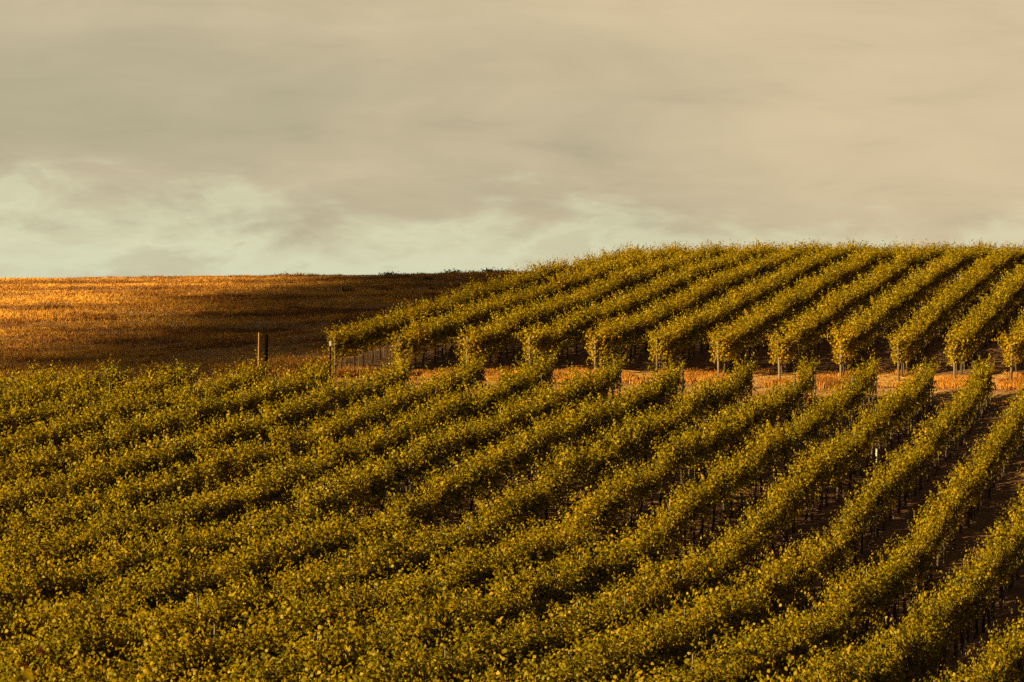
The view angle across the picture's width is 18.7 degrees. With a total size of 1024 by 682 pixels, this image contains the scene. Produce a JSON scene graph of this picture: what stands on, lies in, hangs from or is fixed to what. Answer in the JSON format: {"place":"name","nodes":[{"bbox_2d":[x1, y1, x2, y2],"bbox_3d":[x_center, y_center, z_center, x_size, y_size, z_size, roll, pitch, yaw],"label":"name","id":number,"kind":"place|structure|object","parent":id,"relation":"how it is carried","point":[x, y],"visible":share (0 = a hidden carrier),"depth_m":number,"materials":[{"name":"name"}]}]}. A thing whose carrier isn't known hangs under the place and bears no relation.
{"place":"outdoors","nodes":[
{"label":"outdoors","id":0,"kind":"place"},
{"bbox_2d":[342,286,358,292],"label":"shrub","id":1,"kind":"object","parent":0,"point":[348,290],"visible":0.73,"depth_m":225.94,"materials":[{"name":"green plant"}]},
{"bbox_2d":[372,286,393,290],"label":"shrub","id":2,"kind":"object","parent":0,"point":[384,288],"visible":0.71,"depth_m":228.82,"materials":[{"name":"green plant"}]},
{"bbox_2d":[0,272,1023,681],"bbox_3d":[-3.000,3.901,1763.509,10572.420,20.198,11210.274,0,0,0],"label":"ground","id":3,"kind":"structure","parent":0,"point":[990,508],"depth_m":110.58,"materials":[{"name":"brown soil"}]},
{"bbox_2d":[10,646,44,681],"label":"vine row","id":4,"kind":"object","parent":3,"relation":"on","point":[26,673],"visible":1,"depth_m":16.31,"materials":[{"name":"yellow plant"}]},
{"bbox_2d":[0,358,63,404],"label":"vine row","id":5,"kind":"object","parent":3,"relation":"on","point":[29,376],"visible":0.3,"depth_m":115.75,"materials":[{"name":"green plant"}]},
{"bbox_2d":[0,354,132,420],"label":"vine row","id":6,"kind":"object","parent":3,"relation":"on","point":[15,394],"visible":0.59,"depth_m":112.46,"materials":[{"name":"green plant"}]},
{"bbox_2d":[0,356,203,464],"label":"vine row","id":7,"kind":"object","parent":3,"relation":"on","point":[168,376],"visible":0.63,"depth_m":109.05,"materials":[{"name":"green plant"}]},
{"bbox_2d":[0,349,273,493],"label":"vine row","id":8,"kind":"object","parent":3,"relation":"on","point":[225,384],"visible":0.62,"depth_m":105.55,"materials":[{"name":"green plant"}]},
{"bbox_2d":[0,346,339,495],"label":"vine row","id":9,"kind":"object","parent":3,"relation":"on","point":[196,410],"visible":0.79,"depth_m":103.25,"materials":[{"name":"green plant"}]},
{"bbox_2d":[0,346,416,533],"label":"vine row","id":10,"kind":"object","parent":3,"relation":"on","point":[246,428],"visible":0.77,"depth_m":99.72,"materials":[{"name":"green plant"}]},
{"bbox_2d":[0,348,494,558],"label":"vine row","id":11,"kind":"object","parent":3,"relation":"on","point":[223,467],"visible":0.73,"depth_m":96.69,"materials":[{"name":"green plant"}]},
{"bbox_2d":[258,332,259,372],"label":"timber pole","id":12,"kind":"object","parent":3,"relation":"on","point":[258,346],"visible":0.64,"depth_m":123.97,"materials":[{"name":"brown wood"}]},
{"bbox_2d":[264,335,267,383],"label":"steel pole","id":13,"kind":"object","parent":3,"relation":"on","point":[266,349],"visible":0.74,"depth_m":124.94,"materials":[{"name":"black metal"}]},
{"bbox_2d":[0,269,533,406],"bbox_3d":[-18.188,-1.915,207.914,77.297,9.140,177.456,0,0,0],"label":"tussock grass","id":14,"kind":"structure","parent":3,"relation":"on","point":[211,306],"depth_m":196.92,"materials":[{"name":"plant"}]},
{"bbox_2d":[0,271,550,398],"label":"hill grass","id":15,"kind":"structure","parent":3,"relation":"on","point":[121,343],"depth_m":185.63,"materials":[{"name":"plant"}]},
{"bbox_2d":[0,344,559,586],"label":"vine row","id":16,"kind":"object","parent":3,"relation":"on","point":[264,491],"visible":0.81,"depth_m":92.83,"materials":[{"name":"green plant"}]},
{"bbox_2d":[0,350,633,623],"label":"vine row","id":17,"kind":"object","parent":3,"relation":"on","point":[411,466],"visible":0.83,"depth_m":90.51,"materials":[{"name":"green plant"}]},
{"bbox_2d":[0,351,691,666],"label":"vine row","id":18,"kind":"object","parent":3,"relation":"on","point":[176,583],"visible":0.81,"depth_m":84.64,"materials":[{"name":"green plant"}]},
{"bbox_2d":[0,350,760,681],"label":"vine row","id":19,"kind":"object","parent":3,"relation":"on","point":[572,466],"visible":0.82,"depth_m":81.53,"materials":[{"name":"green plant"}]},
{"bbox_2d":[0,350,822,681],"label":"vine row","id":20,"kind":"object","parent":3,"relation":"on","point":[696,448],"visible":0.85,"depth_m":79.19,"materials":[{"name":"green plant"}]},
{"bbox_2d":[19,348,880,681],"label":"vine row","id":21,"kind":"object","parent":3,"relation":"on","point":[583,572],"visible":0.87,"depth_m":79.11,"materials":[{"name":"green plant"}]},
{"bbox_2d":[444,267,465,272],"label":"shrub","id":22,"kind":"object","parent":3,"relation":"on","point":[447,271],"visible":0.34,"depth_m":278.91,"materials":[{"name":"green plant"}]},
{"bbox_2d":[321,242,657,372],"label":"vine row","id":23,"kind":"object","parent":3,"relation":"on","point":[356,338],"visible":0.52,"depth_m":139.15,"materials":[{"name":"green plant"}]},
{"bbox_2d":[481,267,498,271],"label":"shrub","id":24,"kind":"object","parent":3,"relation":"on","point":[488,269],"visible":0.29,"depth_m":278.89,"materials":[{"name":"green plant"}]},
{"bbox_2d":[140,354,945,681],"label":"vine row","id":25,"kind":"object","parent":3,"relation":"on","point":[828,464],"visible":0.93,"depth_m":79.78,"materials":[{"name":"green plant"}]},
{"bbox_2d":[386,238,724,369],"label":"vine row","id":26,"kind":"object","parent":3,"relation":"on","point":[439,330],"visible":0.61,"depth_m":140.09,"materials":[{"name":"green plant"}]},
{"bbox_2d":[449,238,747,364],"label":"vine row","id":27,"kind":"object","parent":3,"relation":"on","point":[500,332],"visible":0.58,"depth_m":141.92,"materials":[{"name":"green plant"}]},
{"bbox_2d":[210,364,1023,406],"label":"roadside grass","id":28,"kind":"structure","parent":3,"relation":"on","point":[828,380],"depth_m":128.51,"materials":[{"name":"plant"}]},
{"bbox_2d":[286,352,997,681],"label":"vine row","id":29,"kind":"object","parent":3,"relation":"on","point":[671,639],"visible":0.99,"depth_m":80.17,"materials":[{"name":"green plant"}]},
{"bbox_2d":[515,238,799,367],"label":"vine row","id":30,"kind":"object","parent":3,"relation":"on","point":[542,340],"visible":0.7,"depth_m":143.71,"materials":[{"name":"green plant"}]},
{"bbox_2d":[579,236,839,371],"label":"vine row","id":31,"kind":"object","parent":3,"relation":"on","point":[620,333],"visible":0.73,"depth_m":143.65,"materials":[{"name":"green plant"}]},
{"bbox_2d":[642,236,880,375],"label":"vine row","id":32,"kind":"object","parent":3,"relation":"on","point":[671,338],"visible":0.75,"depth_m":143.53,"materials":[{"name":"green plant"}]},
{"bbox_2d":[520,381,1023,681],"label":"vine row","id":33,"kind":"object","parent":3,"relation":"on","point":[857,598],"visible":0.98,"depth_m":80.52,"materials":[{"name":"green plant"}]},
{"bbox_2d":[703,236,919,374],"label":"vine row","id":34,"kind":"object","parent":3,"relation":"on","point":[757,325],"visible":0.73,"depth_m":143.76,"materials":[{"name":"green plant"}]},
{"bbox_2d":[762,237,976,378],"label":"vine row","id":35,"kind":"object","parent":3,"relation":"on","point":[801,333],"visible":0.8,"depth_m":143.66,"materials":[{"name":"green plant"}]},
{"bbox_2d":[746,464,1023,681],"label":"vine row","id":36,"kind":"object","parent":3,"relation":"on","point":[942,618],"visible":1,"depth_m":75.68,"materials":[{"name":"green plant"}]},
{"bbox_2d":[821,237,1016,377],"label":"vine row","id":37,"kind":"object","parent":3,"relation":"on","point":[862,329],"visible":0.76,"depth_m":143.80,"materials":[{"name":"green plant"}]},
{"bbox_2d":[883,242,1023,380],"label":"vine row","id":38,"kind":"object","parent":3,"relation":"on","point":[974,283],"visible":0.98,"depth_m":142.48,"materials":[{"name":"green plant"}]},
{"bbox_2d":[912,600,1023,681],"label":"vine row","id":39,"kind":"object","parent":3,"relation":"on","point":[1005,664],"visible":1,"depth_m":70.63,"materials":[{"name":"green plant"}]},
{"bbox_2d":[938,261,1023,377],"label":"vine row","id":40,"kind":"object","parent":3,"relation":"on","point":[999,305],"visible":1,"depth_m":136.76,"materials":[{"name":"green plant"}]},
{"bbox_2d":[992,306,1023,379],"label":"vine row","id":41,"kind":"object","parent":3,"relation":"on","point":[1013,348],"visible":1,"depth_m":128.20,"materials":[{"name":"green plant"}]},
{"bbox_2d":[0,0,1023,277],"label":"sky","id":42,"kind":"structure","parent":0,"point":[138,137],"materials":[{"name":"beige"}]},
{"bbox_2d":[44,381,1020,405],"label":"dirt track","id":43,"kind":"structure","parent":0,"point":[945,395],"depth_m":126.32,"materials":[{"name":"brown soil"}]}
]}

